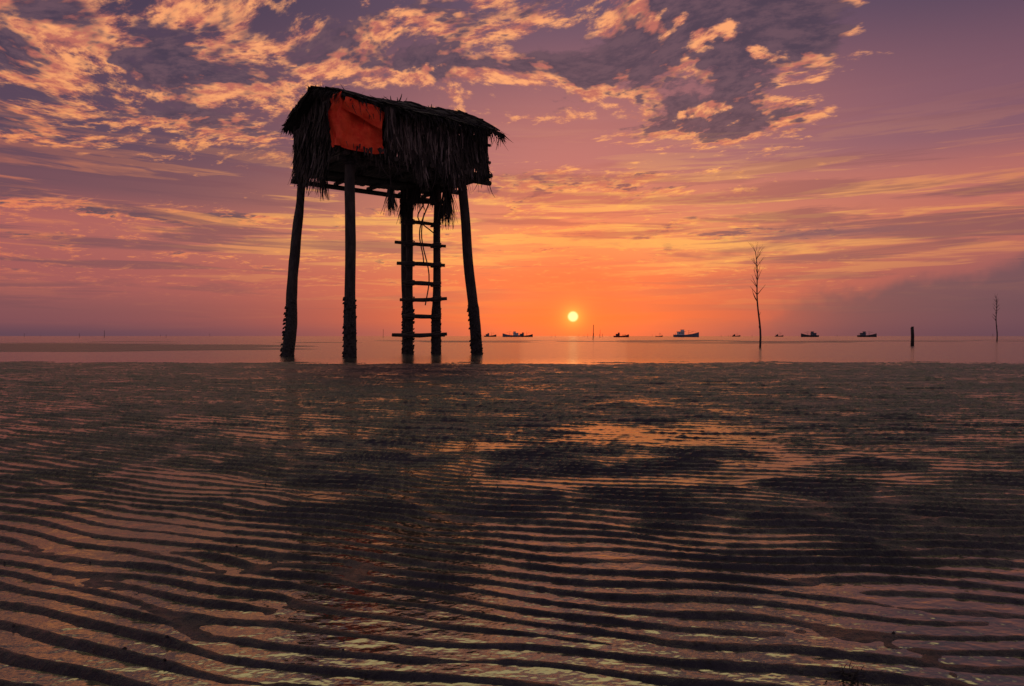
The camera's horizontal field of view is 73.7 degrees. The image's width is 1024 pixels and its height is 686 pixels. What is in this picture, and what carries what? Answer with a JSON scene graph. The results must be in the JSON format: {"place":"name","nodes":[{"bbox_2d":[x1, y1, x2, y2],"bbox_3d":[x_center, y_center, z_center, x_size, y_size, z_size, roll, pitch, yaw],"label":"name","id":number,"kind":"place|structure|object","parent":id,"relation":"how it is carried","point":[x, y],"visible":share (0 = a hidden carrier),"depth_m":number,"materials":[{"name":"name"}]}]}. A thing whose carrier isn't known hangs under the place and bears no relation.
{"place":"outdoors","nodes":[
{"label":"outdoors","id":0,"kind":"place"},
{"bbox_2d":[0,340,1023,685],"bbox_3d":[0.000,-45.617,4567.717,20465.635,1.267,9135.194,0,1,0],"label":"ground","id":1,"kind":"structure","parent":0,"point":[872,520],"depth_m":2.56,"materials":[{"name":"brown sand"}]},
{"bbox_2d":[4,435,965,681],"bbox_3d":[0.169,0.553,3.516,12.130,0.024,6.007,0,1,0],"label":"shell and weed debris","id":2,"kind":"object","parent":1,"relation":"on","point":[843,674],"visible":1,"depth_m":1.20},
{"bbox_2d":[749,243,763,346],"bbox_3d":[12.848,-2.511,35.987,0.873,5.891,0.575,0,1,0],"label":"bare sapling","id":3,"kind":"object","parent":1,"relation":"on","point":[756,298],"visible":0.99,"depth_m":35.95,"materials":[{"name":"brown plant"}]},
{"bbox_2d":[0,336,1023,685],"bbox_3d":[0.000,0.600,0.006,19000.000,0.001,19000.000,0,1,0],"label":"sea water","id":4,"kind":"structure","parent":0,"point":[886,350],"depth_m":1.96,"materials":[{"name":"grey liquid"}]},
{"bbox_2d":[278,83,511,357],"bbox_3d":[-4.002,-3.648,21.583,6.571,8.666,5.613,0,1,-38],"label":"stilt hut","id":5,"kind":"object","parent":4,"relation":"on","point":[350,140],"visible":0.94,"depth_m":20.36,"materials":[{"name":"brown plant"}]},
{"bbox_2d":[392,182,446,353],"bbox_3d":[-2.997,-2.434,22.509,1.882,6.202,0.610,0,1,0],"label":"wooden ladder","id":6,"kind":"object","parent":5,"relation":"attached to","point":[409,316],"visible":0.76,"depth_m":22.45,"materials":[{"name":"wood"}]},
{"bbox_2d":[503,331,520,336],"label":"fishing boat","id":7,"kind":"object","parent":4,"relation":"on","point":[515,334],"visible":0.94,"depth_m":419.17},
{"bbox_2d":[520,332,532,336],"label":"fishing boat","id":8,"kind":"object","parent":4,"relation":"on","point":[522,335],"visible":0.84,"depth_m":429.07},
{"bbox_2d":[614,333,628,336],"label":"fishing boat","id":9,"kind":"object","parent":4,"relation":"on","point":[618,335],"visible":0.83,"depth_m":329.38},
{"bbox_2d":[673,330,698,336],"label":"fishing boat","id":10,"kind":"object","parent":4,"relation":"on","point":[681,333],"visible":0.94,"depth_m":358.86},
{"bbox_2d":[801,331,818,336],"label":"fishing boat","id":11,"kind":"object","parent":4,"relation":"on","point":[812,334],"visible":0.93,"depth_m":418.98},
{"bbox_2d":[857,331,876,336],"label":"fishing boat","id":12,"kind":"object","parent":4,"relation":"on","point":[863,334],"visible":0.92,"depth_m":399.12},
{"bbox_2d":[910,327,913,345],"bbox_3d":[24.631,-0.269,42.003,0.211,1.483,0.186,0,1,31],"label":"mooring post","id":13,"kind":"object","parent":4,"relation":"in","point":[912,336],"visible":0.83,"depth_m":41.93,"materials":[{"name":"brown wood"}]},
{"bbox_2d":[993,295,999,340],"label":"bare sapling","id":14,"kind":"object","parent":4,"relation":"in","point":[996,306],"visible":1,"depth_m":74.94,"materials":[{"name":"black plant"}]},
{"bbox_2d":[0,0,1023,335],"label":"sky","id":15,"kind":"structure","parent":0,"point":[872,151],"materials":[{"name":"orange"}]}
]}

